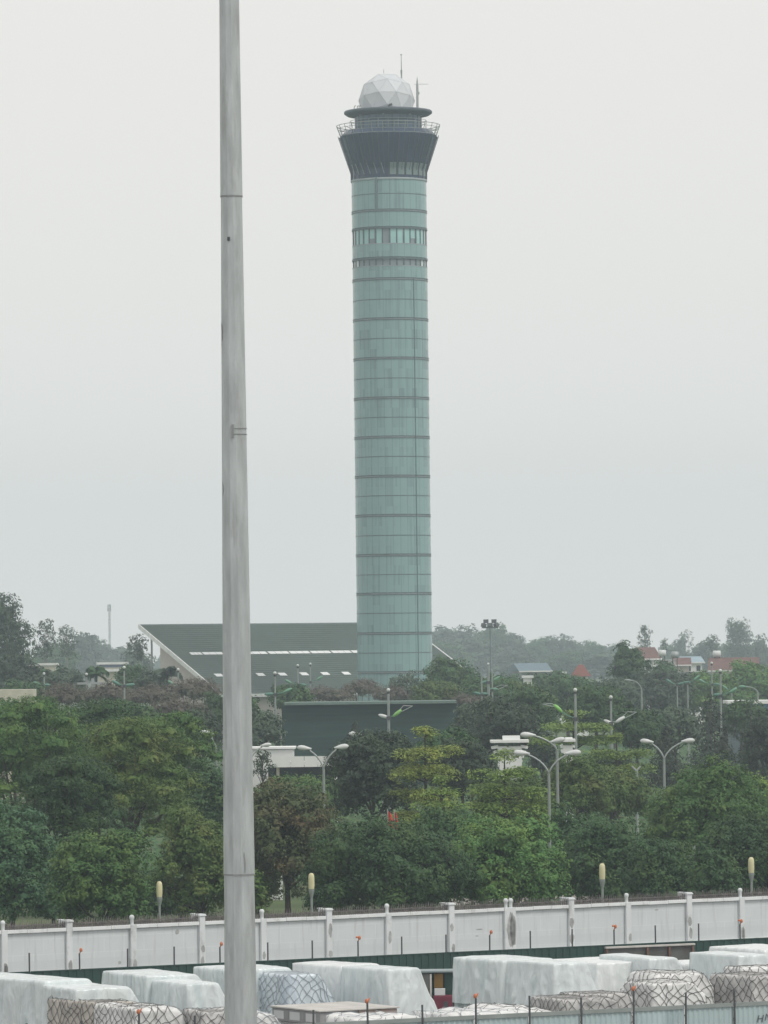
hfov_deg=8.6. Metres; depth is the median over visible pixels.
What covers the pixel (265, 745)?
street lamp
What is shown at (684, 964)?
covered pallet
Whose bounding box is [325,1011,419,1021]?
netted cargo
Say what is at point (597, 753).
tiered tree
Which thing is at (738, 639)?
open crowned tree
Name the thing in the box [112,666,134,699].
lantern pole
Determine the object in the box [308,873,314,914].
garden lamp
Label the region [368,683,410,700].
twiggy shrub
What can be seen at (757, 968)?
netted cargo
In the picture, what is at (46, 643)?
open crowned tree
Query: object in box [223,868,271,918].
bush
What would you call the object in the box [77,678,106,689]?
crossbar pole
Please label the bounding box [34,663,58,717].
flat roofed building
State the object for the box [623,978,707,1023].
netted cargo
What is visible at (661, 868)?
tree
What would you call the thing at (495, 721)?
tree
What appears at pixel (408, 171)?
lower window
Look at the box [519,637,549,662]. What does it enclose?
tree
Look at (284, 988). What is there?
covered pallet
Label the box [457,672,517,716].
tree
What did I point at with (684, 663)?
house
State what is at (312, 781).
bush
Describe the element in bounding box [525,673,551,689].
tree
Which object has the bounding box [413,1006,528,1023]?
netted cargo
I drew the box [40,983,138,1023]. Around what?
covered pallet
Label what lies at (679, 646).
tree
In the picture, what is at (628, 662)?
tree
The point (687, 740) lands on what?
street lamp
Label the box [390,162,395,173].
lower window
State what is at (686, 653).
tree
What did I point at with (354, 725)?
conifer tree
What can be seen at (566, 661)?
tree
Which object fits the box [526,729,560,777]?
tree
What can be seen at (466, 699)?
twiggy shrub
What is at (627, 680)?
street lamp
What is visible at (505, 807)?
tiered tree
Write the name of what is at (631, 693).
tree
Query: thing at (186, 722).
feathery tree
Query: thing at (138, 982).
covered pallet
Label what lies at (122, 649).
tree
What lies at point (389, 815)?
red flag
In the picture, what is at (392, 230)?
window pane
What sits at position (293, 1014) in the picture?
carton stack
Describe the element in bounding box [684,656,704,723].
house
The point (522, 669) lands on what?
house
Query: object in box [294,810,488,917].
tree
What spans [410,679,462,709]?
bush
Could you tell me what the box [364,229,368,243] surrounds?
window pane
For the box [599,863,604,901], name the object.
garden lamp
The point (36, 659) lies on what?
tree
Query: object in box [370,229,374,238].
window pane
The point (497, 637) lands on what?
tree
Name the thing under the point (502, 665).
tree
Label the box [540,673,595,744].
tree
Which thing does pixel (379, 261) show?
window pane
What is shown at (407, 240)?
window pane
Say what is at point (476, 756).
tree
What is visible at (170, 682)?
lantern pole
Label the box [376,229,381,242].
window pane
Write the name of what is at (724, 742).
conifer tree
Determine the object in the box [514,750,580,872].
street lamp
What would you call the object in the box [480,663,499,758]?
lantern pole
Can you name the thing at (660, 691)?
tree
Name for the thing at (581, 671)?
house
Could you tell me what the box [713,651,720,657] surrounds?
water tank
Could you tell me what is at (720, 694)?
lantern pole
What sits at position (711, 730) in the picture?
conifer tree
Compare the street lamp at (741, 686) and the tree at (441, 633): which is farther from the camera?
the tree at (441, 633)
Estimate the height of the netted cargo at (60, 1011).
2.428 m
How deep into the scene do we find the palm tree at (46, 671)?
639.02 m
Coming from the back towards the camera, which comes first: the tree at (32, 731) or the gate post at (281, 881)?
the tree at (32, 731)
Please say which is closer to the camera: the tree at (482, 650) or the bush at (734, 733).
the bush at (734, 733)
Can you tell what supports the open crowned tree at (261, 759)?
on the ground
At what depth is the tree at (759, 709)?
518.89 m
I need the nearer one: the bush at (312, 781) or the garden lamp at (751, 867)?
the garden lamp at (751, 867)
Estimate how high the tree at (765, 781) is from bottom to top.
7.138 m
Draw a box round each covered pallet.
[0,972,91,1023]
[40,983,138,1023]
[101,969,201,1003]
[150,979,224,1012]
[193,964,291,1010]
[258,971,336,1013]
[292,961,378,1001]
[340,965,437,1014]
[452,955,552,1007]
[505,959,597,1006]
[553,957,631,991]
[599,953,682,971]
[678,960,688,970]
[689,951,767,979]
[709,944,767,955]
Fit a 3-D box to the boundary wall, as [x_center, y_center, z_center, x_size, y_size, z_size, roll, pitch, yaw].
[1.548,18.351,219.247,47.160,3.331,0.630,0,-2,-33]
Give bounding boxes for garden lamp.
[156,881,161,920]
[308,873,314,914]
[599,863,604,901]
[748,857,753,894]
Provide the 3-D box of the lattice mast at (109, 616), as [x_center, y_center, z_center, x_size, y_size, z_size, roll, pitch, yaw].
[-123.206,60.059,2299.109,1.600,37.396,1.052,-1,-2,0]
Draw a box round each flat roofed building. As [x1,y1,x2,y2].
[0,689,36,804]
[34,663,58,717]
[96,662,128,701]
[522,675,533,685]
[723,700,767,766]
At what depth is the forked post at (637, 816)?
349.50 m
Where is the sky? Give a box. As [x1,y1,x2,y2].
[0,0,767,662]
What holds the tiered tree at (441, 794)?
on the ground
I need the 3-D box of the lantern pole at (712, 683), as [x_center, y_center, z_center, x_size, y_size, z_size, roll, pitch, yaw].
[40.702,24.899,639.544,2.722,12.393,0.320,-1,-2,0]
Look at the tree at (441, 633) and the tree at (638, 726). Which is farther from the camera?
the tree at (441, 633)
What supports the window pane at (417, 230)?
in the control tower
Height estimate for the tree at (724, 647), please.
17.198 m
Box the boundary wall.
[0,887,767,971]
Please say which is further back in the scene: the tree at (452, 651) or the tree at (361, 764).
the tree at (452, 651)
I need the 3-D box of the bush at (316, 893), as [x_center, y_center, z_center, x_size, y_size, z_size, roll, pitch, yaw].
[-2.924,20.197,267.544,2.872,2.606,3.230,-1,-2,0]
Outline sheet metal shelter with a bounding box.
[420,969,453,1005]
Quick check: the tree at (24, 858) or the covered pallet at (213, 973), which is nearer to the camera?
the covered pallet at (213, 973)
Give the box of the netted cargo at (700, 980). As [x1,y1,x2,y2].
[621,969,714,1003]
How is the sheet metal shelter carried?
on the concrete yard
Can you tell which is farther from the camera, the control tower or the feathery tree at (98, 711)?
the control tower
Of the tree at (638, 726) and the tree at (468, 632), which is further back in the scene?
the tree at (468, 632)
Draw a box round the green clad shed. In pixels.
[282,700,456,785]
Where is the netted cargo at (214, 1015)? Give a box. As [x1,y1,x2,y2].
[182,1007,224,1023]
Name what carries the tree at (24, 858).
on the ground
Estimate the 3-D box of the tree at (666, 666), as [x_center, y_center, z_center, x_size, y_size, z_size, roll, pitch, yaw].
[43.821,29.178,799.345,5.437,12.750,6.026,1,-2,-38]
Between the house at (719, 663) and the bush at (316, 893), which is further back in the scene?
the house at (719, 663)
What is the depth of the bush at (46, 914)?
260.78 m
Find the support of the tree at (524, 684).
on the ground
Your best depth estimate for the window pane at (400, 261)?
795.84 m
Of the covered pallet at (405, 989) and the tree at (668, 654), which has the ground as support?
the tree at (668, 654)
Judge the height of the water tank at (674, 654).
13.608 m
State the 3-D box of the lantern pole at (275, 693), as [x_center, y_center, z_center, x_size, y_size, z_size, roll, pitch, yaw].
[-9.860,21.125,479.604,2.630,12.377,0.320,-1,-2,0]
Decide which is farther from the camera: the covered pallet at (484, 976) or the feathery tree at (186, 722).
the feathery tree at (186, 722)
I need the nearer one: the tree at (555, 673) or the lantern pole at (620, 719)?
the lantern pole at (620, 719)
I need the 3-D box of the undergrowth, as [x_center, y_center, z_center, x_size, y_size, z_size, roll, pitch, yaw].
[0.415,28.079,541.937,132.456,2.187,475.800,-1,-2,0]
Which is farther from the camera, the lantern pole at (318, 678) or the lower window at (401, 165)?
the lower window at (401, 165)
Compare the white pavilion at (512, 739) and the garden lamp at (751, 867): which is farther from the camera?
the white pavilion at (512, 739)
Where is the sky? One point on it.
(597, 183)
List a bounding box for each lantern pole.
[34,672,49,688]
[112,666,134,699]
[168,668,179,698]
[264,672,291,745]
[285,664,306,685]
[309,663,322,686]
[378,688,412,809]
[473,675,487,700]
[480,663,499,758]
[490,671,507,765]
[543,688,577,755]
[604,695,636,749]
[666,679,683,752]
[682,675,699,762]
[699,662,719,752]
[713,669,736,751]
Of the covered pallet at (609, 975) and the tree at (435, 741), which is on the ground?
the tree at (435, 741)
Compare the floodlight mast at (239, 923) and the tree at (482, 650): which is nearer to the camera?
the floodlight mast at (239, 923)
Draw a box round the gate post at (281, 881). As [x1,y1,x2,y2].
[277,876,282,899]
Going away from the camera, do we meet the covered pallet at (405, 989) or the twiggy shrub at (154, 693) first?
the covered pallet at (405, 989)
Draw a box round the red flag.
[387,809,393,827]
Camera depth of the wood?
2683.90 m
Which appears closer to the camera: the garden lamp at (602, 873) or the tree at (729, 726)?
the garden lamp at (602, 873)
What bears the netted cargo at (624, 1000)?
on the concrete yard
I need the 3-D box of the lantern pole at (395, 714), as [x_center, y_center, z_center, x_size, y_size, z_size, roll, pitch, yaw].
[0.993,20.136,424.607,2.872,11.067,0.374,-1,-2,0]
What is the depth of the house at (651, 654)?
920.40 m
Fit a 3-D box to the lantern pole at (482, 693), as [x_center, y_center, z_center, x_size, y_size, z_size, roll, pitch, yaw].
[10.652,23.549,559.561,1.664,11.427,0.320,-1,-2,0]
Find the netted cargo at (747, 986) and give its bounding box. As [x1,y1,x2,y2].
[710,971,767,1023]
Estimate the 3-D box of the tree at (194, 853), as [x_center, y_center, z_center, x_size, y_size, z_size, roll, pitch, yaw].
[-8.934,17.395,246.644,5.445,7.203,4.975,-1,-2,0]
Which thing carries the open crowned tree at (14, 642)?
on the ground
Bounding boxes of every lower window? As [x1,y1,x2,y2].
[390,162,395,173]
[398,162,404,173]
[406,162,412,174]
[413,162,418,174]
[419,163,423,175]
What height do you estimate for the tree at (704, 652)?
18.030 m
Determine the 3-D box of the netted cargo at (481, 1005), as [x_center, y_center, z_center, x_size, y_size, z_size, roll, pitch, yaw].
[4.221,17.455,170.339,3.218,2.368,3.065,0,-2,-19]
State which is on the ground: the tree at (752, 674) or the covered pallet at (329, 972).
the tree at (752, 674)
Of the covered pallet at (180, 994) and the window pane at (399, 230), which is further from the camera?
the window pane at (399, 230)
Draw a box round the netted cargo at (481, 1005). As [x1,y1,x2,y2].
[462,1002,551,1011]
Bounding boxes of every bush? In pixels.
[2,678,46,697]
[24,672,69,727]
[25,876,82,926]
[50,664,87,713]
[113,662,144,692]
[126,868,181,927]
[131,667,173,707]
[162,877,203,920]
[199,690,222,764]
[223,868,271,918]
[258,771,353,818]
[301,878,350,911]
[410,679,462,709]
[723,724,747,759]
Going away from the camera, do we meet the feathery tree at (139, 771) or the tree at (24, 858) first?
the tree at (24, 858)
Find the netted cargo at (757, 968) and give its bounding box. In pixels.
[724,964,767,973]
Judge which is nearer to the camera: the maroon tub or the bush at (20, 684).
the maroon tub
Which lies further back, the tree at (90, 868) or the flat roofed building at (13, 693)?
the flat roofed building at (13, 693)
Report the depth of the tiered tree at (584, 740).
413.86 m
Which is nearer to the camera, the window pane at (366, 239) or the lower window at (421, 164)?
the window pane at (366, 239)
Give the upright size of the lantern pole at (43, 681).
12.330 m
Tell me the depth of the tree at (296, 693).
578.64 m
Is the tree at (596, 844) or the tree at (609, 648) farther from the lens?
the tree at (609, 648)
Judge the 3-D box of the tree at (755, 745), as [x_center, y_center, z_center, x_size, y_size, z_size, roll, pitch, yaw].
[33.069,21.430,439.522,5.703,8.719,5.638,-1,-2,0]
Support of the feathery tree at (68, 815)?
on the ground
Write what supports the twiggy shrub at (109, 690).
on the ground
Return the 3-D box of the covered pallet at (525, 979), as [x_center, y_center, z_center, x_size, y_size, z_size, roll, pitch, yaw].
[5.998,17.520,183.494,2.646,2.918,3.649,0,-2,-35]
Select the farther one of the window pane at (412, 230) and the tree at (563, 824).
the window pane at (412, 230)
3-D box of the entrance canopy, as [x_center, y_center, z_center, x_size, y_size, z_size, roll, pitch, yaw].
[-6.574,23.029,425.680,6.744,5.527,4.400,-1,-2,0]
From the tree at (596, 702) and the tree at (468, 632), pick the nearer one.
the tree at (596, 702)
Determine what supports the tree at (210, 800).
on the ground
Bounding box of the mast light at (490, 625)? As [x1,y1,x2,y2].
[481,619,498,673]
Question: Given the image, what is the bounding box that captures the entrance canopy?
[263,756,341,821]
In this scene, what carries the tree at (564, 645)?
on the ground
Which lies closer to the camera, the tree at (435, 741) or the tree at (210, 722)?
the tree at (435, 741)
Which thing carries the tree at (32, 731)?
on the ground
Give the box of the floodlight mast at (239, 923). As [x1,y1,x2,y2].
[219,0,256,1023]
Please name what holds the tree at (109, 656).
on the ground
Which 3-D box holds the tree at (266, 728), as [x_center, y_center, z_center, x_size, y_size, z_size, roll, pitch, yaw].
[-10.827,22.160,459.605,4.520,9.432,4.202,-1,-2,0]
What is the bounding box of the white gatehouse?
[252,746,295,792]
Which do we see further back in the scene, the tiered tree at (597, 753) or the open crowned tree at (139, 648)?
the open crowned tree at (139, 648)
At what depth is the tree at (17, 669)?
638.45 m
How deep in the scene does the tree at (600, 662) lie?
1809.51 m
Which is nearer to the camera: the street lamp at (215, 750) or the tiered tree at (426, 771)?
the tiered tree at (426, 771)
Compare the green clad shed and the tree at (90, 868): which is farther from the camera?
the green clad shed
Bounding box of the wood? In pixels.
[82,644,745,681]
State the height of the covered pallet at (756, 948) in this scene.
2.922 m
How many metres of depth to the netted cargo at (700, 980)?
177.76 m
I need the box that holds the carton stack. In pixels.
[270,1001,399,1023]
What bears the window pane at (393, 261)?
in the control tower
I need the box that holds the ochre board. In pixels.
[434,974,442,987]
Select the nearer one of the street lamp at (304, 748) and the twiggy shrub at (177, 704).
the street lamp at (304, 748)
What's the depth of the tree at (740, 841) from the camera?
256.53 m
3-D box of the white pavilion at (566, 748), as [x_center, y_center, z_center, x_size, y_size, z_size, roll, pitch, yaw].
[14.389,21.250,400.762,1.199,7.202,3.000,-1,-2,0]
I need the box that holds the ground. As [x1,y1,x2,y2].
[0,677,760,933]
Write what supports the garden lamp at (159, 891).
on the ground
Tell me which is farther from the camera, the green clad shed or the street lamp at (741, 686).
the street lamp at (741, 686)
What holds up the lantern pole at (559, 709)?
on the ground
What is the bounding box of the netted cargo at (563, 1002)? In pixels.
[531,994,619,1023]
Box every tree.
[0,592,38,664]
[0,653,43,688]
[0,693,105,830]
[0,696,49,803]
[0,798,60,928]
[14,753,144,919]
[17,653,42,667]
[27,640,83,672]
[30,618,57,662]
[39,669,56,730]
[40,696,160,834]
[43,827,159,930]
[52,624,79,667]
[53,714,209,916]
[69,631,104,689]
[84,666,109,686]
[93,639,121,681]
[110,646,128,661]
[115,698,163,816]
[119,643,158,672]
[125,634,148,663]
[134,709,222,877]
[143,799,223,919]
[152,666,183,738]
[177,708,222,760]
[185,757,222,824]
[222,692,269,743]
[252,708,287,745]
[253,750,275,783]
[253,776,345,915]
[259,854,283,909]
[267,682,315,709]
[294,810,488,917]
[319,727,423,821]
[345,720,362,741]
[383,669,421,700]
[386,725,466,909]
[407,775,469,901]
[407,805,478,902]
[410,726,484,807]
[422,654,482,690]
[427,736,499,816]
[432,625,458,643]
[432,639,477,668]
[444,623,479,645]
[445,807,573,911]
[449,700,484,797]
[452,635,504,677]
[456,746,559,854]
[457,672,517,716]
[467,694,546,757]
[468,769,564,824]
[471,622,510,653]
[486,648,539,676]
[501,631,533,656]
[502,679,557,759]
[504,685,563,785]
[508,674,535,685]
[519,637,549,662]
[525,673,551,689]
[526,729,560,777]
[527,708,621,756]
[535,800,611,902]
[538,635,559,660]
[538,753,619,820]
[539,649,588,674]
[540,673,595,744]
[548,669,570,736]
[552,633,591,660]
[557,815,645,907]
[558,682,626,749]
[573,651,617,681]
[580,764,659,823]
[581,639,612,681]
[582,731,659,827]
[582,750,645,821]
[592,675,646,748]
[599,643,617,654]
[605,639,653,749]
[605,700,667,763]
[617,835,695,904]
[631,668,698,746]
[634,751,767,877]
[637,624,653,646]
[640,725,693,792]
[650,658,685,677]
[654,705,704,762]
[658,644,673,659]
[660,638,667,650]
[671,632,688,656]
[680,646,708,672]
[680,840,745,902]
[683,693,739,777]
[684,629,694,649]
[685,669,742,742]
[690,638,731,673]
[701,809,767,899]
[705,634,720,652]
[708,703,737,737]
[711,732,745,782]
[719,642,734,657]
[721,659,767,699]
[722,698,765,764]
[724,617,755,656]
[734,703,767,779]
[738,711,767,780]
[745,771,767,891]
[746,633,767,669]
[746,705,767,724]
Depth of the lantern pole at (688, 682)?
599.54 m
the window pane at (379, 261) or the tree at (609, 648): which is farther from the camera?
the tree at (609, 648)
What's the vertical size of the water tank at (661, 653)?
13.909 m
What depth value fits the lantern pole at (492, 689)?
569.64 m
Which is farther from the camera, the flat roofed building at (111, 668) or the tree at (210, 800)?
the flat roofed building at (111, 668)
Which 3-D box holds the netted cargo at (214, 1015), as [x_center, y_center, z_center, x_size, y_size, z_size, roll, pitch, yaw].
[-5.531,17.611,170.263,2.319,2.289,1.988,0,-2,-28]
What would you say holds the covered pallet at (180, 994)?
on the concrete yard
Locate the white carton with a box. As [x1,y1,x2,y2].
[434,988,444,994]
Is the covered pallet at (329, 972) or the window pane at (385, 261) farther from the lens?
the window pane at (385, 261)
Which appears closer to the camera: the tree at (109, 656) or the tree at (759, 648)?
the tree at (759, 648)
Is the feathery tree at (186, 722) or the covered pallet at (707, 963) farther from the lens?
the feathery tree at (186, 722)
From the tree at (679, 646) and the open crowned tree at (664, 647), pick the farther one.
the tree at (679, 646)
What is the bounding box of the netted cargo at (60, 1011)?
[47,998,136,1023]
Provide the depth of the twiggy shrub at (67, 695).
518.53 m
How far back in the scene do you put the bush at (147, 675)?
618.90 m
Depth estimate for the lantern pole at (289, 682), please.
599.63 m
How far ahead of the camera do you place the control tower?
795.89 m
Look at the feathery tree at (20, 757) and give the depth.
298.45 m
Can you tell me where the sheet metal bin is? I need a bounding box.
[603,943,694,959]
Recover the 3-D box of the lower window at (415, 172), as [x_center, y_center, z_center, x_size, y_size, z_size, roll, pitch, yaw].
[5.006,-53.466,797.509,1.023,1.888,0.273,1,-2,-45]
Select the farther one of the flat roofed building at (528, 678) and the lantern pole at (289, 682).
the flat roofed building at (528, 678)
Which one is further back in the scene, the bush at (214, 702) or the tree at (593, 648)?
the tree at (593, 648)
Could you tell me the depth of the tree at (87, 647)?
1897.04 m
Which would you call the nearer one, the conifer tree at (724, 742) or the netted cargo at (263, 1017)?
the netted cargo at (263, 1017)
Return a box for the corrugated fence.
[26,985,767,1023]
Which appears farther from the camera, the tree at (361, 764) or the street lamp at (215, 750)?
the street lamp at (215, 750)
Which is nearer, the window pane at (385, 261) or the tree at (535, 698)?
the tree at (535, 698)
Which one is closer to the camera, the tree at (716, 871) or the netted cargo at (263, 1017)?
the netted cargo at (263, 1017)
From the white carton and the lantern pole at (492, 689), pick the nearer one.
the white carton
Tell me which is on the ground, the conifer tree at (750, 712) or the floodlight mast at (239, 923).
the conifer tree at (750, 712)
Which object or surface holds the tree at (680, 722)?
on the ground
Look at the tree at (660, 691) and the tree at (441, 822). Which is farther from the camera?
the tree at (660, 691)
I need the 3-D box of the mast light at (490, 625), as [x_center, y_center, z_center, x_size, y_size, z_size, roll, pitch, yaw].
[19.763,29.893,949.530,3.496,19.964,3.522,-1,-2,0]
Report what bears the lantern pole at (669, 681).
on the ground
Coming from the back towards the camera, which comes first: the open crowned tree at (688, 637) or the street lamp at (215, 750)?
the open crowned tree at (688, 637)
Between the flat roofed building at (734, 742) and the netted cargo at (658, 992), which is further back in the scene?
the flat roofed building at (734, 742)
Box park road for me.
[449,893,758,904]
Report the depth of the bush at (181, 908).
266.69 m
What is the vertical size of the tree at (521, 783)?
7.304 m
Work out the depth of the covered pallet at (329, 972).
182.71 m
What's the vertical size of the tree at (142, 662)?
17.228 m
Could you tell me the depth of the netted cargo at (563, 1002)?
171.97 m
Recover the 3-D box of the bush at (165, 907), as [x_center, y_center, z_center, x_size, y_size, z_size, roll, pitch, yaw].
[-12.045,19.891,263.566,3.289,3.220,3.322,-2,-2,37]
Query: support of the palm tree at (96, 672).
on the ground
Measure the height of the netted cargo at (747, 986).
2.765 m
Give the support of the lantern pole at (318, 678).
on the ground
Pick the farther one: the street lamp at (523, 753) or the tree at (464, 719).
the tree at (464, 719)
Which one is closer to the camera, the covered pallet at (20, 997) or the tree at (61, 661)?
the covered pallet at (20, 997)
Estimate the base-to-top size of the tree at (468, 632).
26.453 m
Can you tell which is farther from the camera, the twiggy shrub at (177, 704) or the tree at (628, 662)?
the tree at (628, 662)
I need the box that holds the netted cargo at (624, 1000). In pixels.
[559,989,632,1023]
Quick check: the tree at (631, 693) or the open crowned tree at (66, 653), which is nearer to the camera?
the tree at (631, 693)
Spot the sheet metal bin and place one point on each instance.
(680, 951)
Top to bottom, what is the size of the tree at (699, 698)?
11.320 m
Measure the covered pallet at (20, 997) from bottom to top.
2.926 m
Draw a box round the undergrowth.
[0,733,766,887]
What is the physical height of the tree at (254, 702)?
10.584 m
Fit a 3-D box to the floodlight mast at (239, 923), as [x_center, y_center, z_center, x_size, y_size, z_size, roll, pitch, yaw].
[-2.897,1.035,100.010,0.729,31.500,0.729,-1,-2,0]
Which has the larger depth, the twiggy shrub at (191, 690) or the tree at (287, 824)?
the twiggy shrub at (191, 690)
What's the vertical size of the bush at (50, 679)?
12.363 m
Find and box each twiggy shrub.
[36,681,90,708]
[81,678,130,703]
[118,681,180,704]
[151,695,211,767]
[164,675,222,767]
[310,684,355,701]
[339,678,382,700]
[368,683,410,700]
[444,692,486,707]
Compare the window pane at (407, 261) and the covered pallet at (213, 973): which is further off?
the window pane at (407, 261)
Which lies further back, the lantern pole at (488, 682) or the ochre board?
the lantern pole at (488, 682)
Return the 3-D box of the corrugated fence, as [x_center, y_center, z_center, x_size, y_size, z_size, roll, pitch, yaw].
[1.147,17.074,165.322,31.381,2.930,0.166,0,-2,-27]
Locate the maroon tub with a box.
[433,995,452,1008]
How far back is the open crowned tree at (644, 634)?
1299.17 m
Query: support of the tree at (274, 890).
on the ground
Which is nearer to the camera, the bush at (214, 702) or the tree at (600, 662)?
the bush at (214, 702)
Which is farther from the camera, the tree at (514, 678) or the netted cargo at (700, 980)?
the tree at (514, 678)
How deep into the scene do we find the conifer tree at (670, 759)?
419.03 m
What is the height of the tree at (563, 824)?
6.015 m
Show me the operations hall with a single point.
(328, 651)
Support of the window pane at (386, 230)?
in the control tower
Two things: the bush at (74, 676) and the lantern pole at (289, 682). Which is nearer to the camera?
the lantern pole at (289, 682)
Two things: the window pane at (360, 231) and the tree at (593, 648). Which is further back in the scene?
the tree at (593, 648)
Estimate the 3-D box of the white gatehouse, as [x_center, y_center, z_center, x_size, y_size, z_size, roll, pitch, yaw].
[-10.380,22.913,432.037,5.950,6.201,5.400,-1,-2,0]
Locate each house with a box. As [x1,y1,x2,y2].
[509,663,552,731]
[571,665,590,736]
[636,647,661,709]
[673,657,691,671]
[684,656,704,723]
[708,657,759,676]
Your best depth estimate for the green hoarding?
203.94 m
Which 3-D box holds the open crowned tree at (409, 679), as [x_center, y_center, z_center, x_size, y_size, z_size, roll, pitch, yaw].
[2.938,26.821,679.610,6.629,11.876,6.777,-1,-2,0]
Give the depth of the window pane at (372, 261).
796.43 m
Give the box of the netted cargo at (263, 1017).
[257,1009,280,1023]
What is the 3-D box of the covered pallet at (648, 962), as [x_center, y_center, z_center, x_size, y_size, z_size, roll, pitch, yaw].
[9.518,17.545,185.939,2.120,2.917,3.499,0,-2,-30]
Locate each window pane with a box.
[359,230,362,243]
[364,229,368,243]
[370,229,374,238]
[370,259,374,265]
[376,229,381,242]
[377,259,381,264]
[383,228,388,242]
[383,259,388,264]
[390,228,395,242]
[391,259,396,264]
[397,228,402,242]
[398,259,402,264]
[405,229,409,242]
[405,259,409,264]
[411,229,414,238]
[416,229,419,243]
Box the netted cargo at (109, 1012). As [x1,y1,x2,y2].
[93,1001,186,1023]
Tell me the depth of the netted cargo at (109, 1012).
170.05 m
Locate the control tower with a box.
[336,54,439,700]
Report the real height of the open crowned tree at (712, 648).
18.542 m
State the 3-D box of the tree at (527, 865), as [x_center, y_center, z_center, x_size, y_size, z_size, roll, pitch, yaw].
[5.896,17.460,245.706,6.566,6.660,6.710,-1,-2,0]
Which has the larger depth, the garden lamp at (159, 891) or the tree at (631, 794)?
the tree at (631, 794)
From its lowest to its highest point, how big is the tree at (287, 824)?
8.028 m
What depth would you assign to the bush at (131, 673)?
638.73 m
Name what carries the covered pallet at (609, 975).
on the concrete yard
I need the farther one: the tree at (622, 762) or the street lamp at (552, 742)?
the tree at (622, 762)
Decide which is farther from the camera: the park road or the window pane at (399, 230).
the window pane at (399, 230)
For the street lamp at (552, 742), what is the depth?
281.65 m
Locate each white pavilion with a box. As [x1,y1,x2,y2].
[490,735,528,779]
[560,737,575,817]
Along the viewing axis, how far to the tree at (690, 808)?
282.75 m
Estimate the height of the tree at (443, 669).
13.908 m
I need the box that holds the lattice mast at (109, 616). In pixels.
[107,604,110,643]
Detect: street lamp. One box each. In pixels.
[201,730,217,768]
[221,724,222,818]
[253,743,270,755]
[297,744,348,807]
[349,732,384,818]
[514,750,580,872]
[520,732,564,899]
[625,679,642,711]
[640,738,694,788]
[739,685,758,699]
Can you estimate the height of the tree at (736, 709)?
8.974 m
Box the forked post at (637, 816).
[632,766,640,838]
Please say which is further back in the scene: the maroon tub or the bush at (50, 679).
the bush at (50, 679)
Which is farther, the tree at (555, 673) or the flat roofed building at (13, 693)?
the tree at (555, 673)
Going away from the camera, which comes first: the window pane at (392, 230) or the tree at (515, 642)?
the window pane at (392, 230)
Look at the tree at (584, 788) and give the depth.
328.53 m
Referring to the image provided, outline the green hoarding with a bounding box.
[7,919,767,983]
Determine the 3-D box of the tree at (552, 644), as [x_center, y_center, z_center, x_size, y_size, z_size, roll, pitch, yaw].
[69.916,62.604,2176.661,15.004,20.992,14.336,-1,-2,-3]
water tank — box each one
[658,650,665,663]
[671,651,678,671]
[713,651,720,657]
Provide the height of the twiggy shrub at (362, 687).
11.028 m
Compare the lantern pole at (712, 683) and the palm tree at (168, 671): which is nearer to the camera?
the palm tree at (168, 671)
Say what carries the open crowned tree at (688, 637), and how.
on the ground
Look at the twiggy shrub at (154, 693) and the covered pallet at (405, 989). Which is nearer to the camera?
the covered pallet at (405, 989)
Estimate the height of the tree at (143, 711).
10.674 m
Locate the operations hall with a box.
[138,622,461,738]
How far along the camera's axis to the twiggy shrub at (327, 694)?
638.09 m

